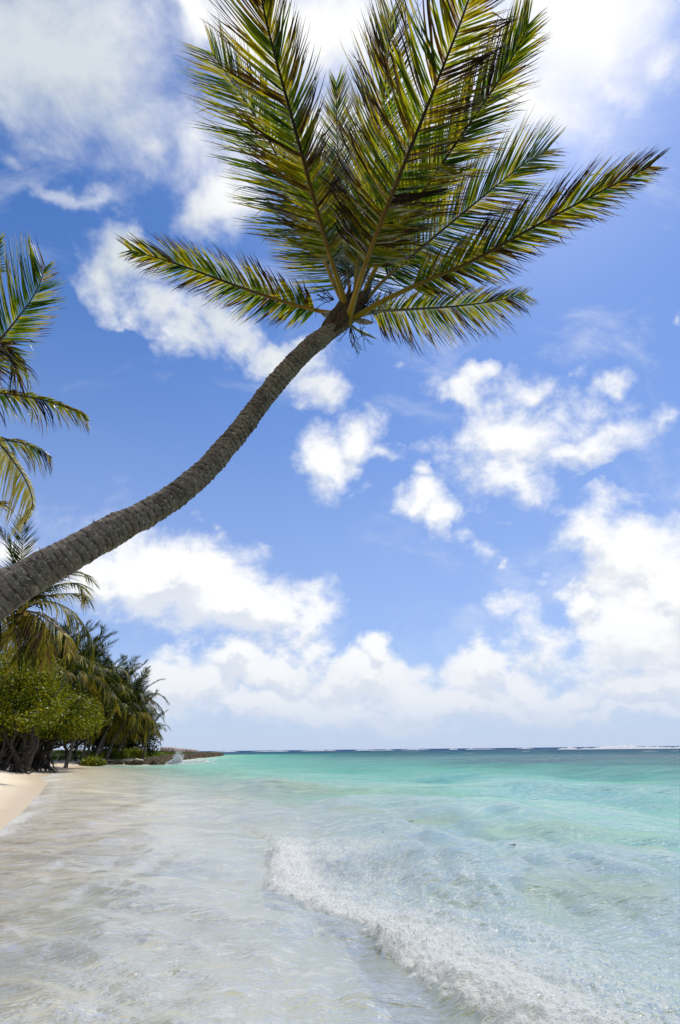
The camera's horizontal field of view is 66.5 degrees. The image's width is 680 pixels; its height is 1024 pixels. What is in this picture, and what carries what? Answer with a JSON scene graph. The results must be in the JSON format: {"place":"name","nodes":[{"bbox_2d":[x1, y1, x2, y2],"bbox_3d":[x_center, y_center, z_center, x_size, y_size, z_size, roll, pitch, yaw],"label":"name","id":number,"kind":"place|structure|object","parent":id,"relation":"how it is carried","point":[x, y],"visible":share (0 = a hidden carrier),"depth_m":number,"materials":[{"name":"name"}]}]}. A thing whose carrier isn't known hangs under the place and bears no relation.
{"place":"outdoors","nodes":[
{"label":"outdoors","id":0,"kind":"place"},
{"bbox_2d":[46,749,196,760],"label":"grass","id":1,"kind":"structure","parent":0,"point":[79,755],"depth_m":71.05,"materials":[{"name":"green plant"}]},
{"bbox_2d":[0,749,622,1023],"bbox_3d":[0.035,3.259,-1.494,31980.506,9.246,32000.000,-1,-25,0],"label":"ground","id":2,"kind":"structure","parent":0,"point":[106,795],"depth_m":10.30,"materials":[{"name":"beige sand"}]},
{"bbox_2d":[0,731,21,749],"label":"bushy tree","id":3,"kind":"object","parent":2,"relation":"on","point":[10,737],"visible":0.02,"depth_m":50.15,"materials":[{"name":"green plant"}]},
{"bbox_2d":[0,733,63,751],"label":"bushy tree","id":4,"kind":"object","parent":2,"relation":"on","point":[17,747],"visible":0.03,"depth_m":51.35,"materials":[{"name":"green plant"}]},
{"bbox_2d":[0,642,78,773],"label":"shore tree","id":5,"kind":"object","parent":2,"relation":"on","point":[18,696],"visible":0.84,"depth_m":35.42,"materials":[{"name":"green plant"}]},
{"bbox_2d":[0,230,90,537],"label":"palm tree","id":6,"kind":"object","parent":2,"relation":"on","point":[10,354],"visible":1,"depth_m":10.54,"materials":[{"name":"green plant"}]},
{"bbox_2d":[0,513,98,680],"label":"palm tree","id":7,"kind":"object","parent":2,"relation":"on","point":[21,619],"visible":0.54,"depth_m":25.29,"materials":[{"name":"green plant"}]},
{"bbox_2d":[2,612,104,768],"bbox_3d":[-23.640,14.094,41.465,8.337,12.145,8.197,17,-30,-34],"label":"palm tree","id":8,"kind":"object","parent":2,"relation":"on","point":[74,664],"visible":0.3,"depth_m":42.55,"materials":[{"name":"green plant"}]},
{"bbox_2d":[11,684,112,772],"bbox_3d":[-22.967,17.503,42.032,7.203,6.880,9.067,-1,-25,0],"label":"shore tree","id":9,"kind":"object","parent":2,"relation":"on","point":[80,715],"visible":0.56,"depth_m":41.44,"materials":[{"name":"green plant"}]},
{"bbox_2d":[43,718,93,754],"bbox_3d":[-32.200,22.607,58.126,9.874,10.154,8.555,15,-29,-30],"label":"bushy tree","id":10,"kind":"object","parent":2,"relation":"on","point":[60,741],"visible":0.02,"depth_m":57.74,"materials":[{"name":"green plant"}]},
{"bbox_2d":[56,634,119,703],"bbox_3d":[-26.298,18.212,50.827,9.020,12.288,7.924,3,-25,-9],"label":"palm tree","id":11,"kind":"object","parent":2,"relation":"on","point":[106,678],"visible":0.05,"depth_m":51.88,"materials":[{"name":"green plant"}]},
{"bbox_2d":[43,623,134,769],"bbox_3d":[-24.120,16.165,47.373,10.630,13.536,8.932,-1,-25,0],"label":"palm tree","id":12,"kind":"object","parent":2,"relation":"on","point":[80,676],"visible":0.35,"depth_m":48.58,"materials":[{"name":"green plant"}]},
{"bbox_2d":[62,669,119,760],"bbox_3d":[-31.500,23.619,62.755,9.451,11.959,9.999,-1,-25,0],"label":"bushy tree","id":13,"kind":"object","parent":2,"relation":"on","point":[76,746],"visible":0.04,"depth_m":62.09,"materials":[{"name":"green plant"}]},
{"bbox_2d":[82,733,99,755],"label":"palm tree","id":14,"kind":"object","parent":2,"relation":"on","point":[84,749],"depth_m":69.09,"materials":[{"name":"brown plant"}]},
{"bbox_2d":[79,755,106,765],"bbox_3d":[-27.654,28.096,58.058,3.213,1.883,3.242,-1,-25,0],"label":"shrub","id":15,"kind":"object","parent":2,"relation":"on","point":[92,761],"visible":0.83,"depth_m":57.44,"materials":[{"name":"green plant"}]},
{"bbox_2d":[63,647,132,768],"bbox_3d":[-25.620,19.862,53.049,7.978,11.729,8.431,11,-27,-24],"label":"palm tree","id":16,"kind":"object","parent":2,"relation":"on","point":[113,697],"visible":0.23,"depth_m":53.10,"materials":[{"name":"green plant"}]},
{"bbox_2d":[66,728,133,753],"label":"bushy tree","id":17,"kind":"object","parent":2,"relation":"on","point":[97,742],"visible":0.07,"depth_m":75.44,"materials":[{"name":"green plant"}]},
{"bbox_2d":[85,657,142,757],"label":"palm tree","id":18,"kind":"object","parent":2,"relation":"on","point":[89,744],"visible":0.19,"depth_m":67.00,"materials":[{"name":"green plant"}]},
{"bbox_2d":[97,747,130,759],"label":"shrub","id":19,"kind":"object","parent":2,"relation":"on","point":[122,753],"visible":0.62,"depth_m":67.05,"materials":[{"name":"green plant"}]},
{"bbox_2d":[86,676,146,757],"bbox_3d":[-28.480,25.867,64.870,8.018,10.445,8.537,-1,-25,0],"label":"palm tree","id":20,"kind":"object","parent":2,"relation":"on","point":[108,722],"visible":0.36,"depth_m":64.50,"materials":[{"name":"green plant"}]},
{"bbox_2d":[86,722,156,750],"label":"bushy tree","id":21,"kind":"object","parent":2,"relation":"on","point":[120,741],"visible":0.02,"depth_m":82.13,"materials":[{"name":"green plant"}]},
{"bbox_2d":[99,653,148,753],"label":"palm tree","id":22,"kind":"object","parent":2,"relation":"on","point":[132,671],"visible":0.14,"depth_m":72.07,"materials":[{"name":"green plant"}]},
{"bbox_2d":[87,719,163,756],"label":"bushy tree","id":23,"kind":"object","parent":2,"relation":"on","point":[149,750],"visible":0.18,"depth_m":82.82,"materials":[{"name":"green plant"}]},
{"bbox_2d":[111,720,141,749],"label":"palm tree","id":24,"kind":"object","parent":2,"relation":"on","point":[131,736],"visible":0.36,"depth_m":70.45,"materials":[{"name":"green plant"}]},
{"bbox_2d":[102,679,154,760],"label":"palm tree","id":25,"kind":"object","parent":2,"relation":"on","point":[132,708],"visible":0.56,"depth_m":66.25,"materials":[{"name":"green plant"}]},
{"bbox_2d":[120,747,146,758],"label":"shrub","id":26,"kind":"object","parent":2,"relation":"on","point":[136,752],"visible":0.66,"depth_m":72.94,"materials":[{"name":"green plant"}]},
{"bbox_2d":[110,689,164,759],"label":"palm tree","id":27,"kind":"object","parent":2,"relation":"on","point":[128,730],"visible":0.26,"depth_m":69.00,"materials":[{"name":"green plant"}]},
{"bbox_2d":[109,665,169,756],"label":"palm tree","id":28,"kind":"object","parent":2,"relation":"on","point":[144,674],"visible":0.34,"depth_m":70.47,"materials":[{"name":"green plant"}]},
{"bbox_2d":[70,751,223,764],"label":"rock shelf","id":29,"kind":"object","parent":2,"relation":"on","point":[159,760],"visible":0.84,"depth_m":68.01,"materials":[{"name":"stone"}]},
{"bbox_2d":[132,706,170,758],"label":"palm tree","id":30,"kind":"object","parent":2,"relation":"on","point":[159,731],"visible":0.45,"depth_m":73.17,"materials":[{"name":"green plant"}]},
{"bbox_2d":[0,0,669,621],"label":"palm tree","id":31,"kind":"object","parent":2,"relation":"on","point":[336,230],"visible":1,"depth_m":5.10,"materials":[{"name":"green plant"}]},
{"bbox_2d":[0,746,679,1023],"bbox_3d":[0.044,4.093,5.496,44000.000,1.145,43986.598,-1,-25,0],"label":"sea","id":32,"kind":"structure","parent":0,"point":[589,861],"depth_m":5.44,"materials":[{"name":"liquid"}]},
{"bbox_2d":[165,749,215,764],"bbox_3d":[-19.388,32.140,68.181,1.505,1.708,15.228,-5,-25,10],"label":"wave splash","id":33,"kind":"object","parent":32,"relation":"on","point":[176,759],"visible":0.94,"depth_m":64.79,"materials":[{"name":"liquid"}]},
{"bbox_2d":[269,834,515,957],"bbox_3d":[-0.115,4.465,6.441,1.498,0.320,6.295,9,-26,-20],"label":"sea foam","id":34,"kind":"object","parent":32,"relation":"on","point":[414,930],"visible":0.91,"depth_m":5.36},
{"bbox_2d":[593,745,679,748],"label":"breaker","id":35,"kind":"object","parent":32,"relation":"in","point":[621,747],"visible":0.91,"depth_m":337.97,"materials":[{"name":"liquid"}]},
{"bbox_2d":[0,0,679,750],"label":"sky","id":36,"kind":"structure","parent":0,"point":[477,544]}
]}

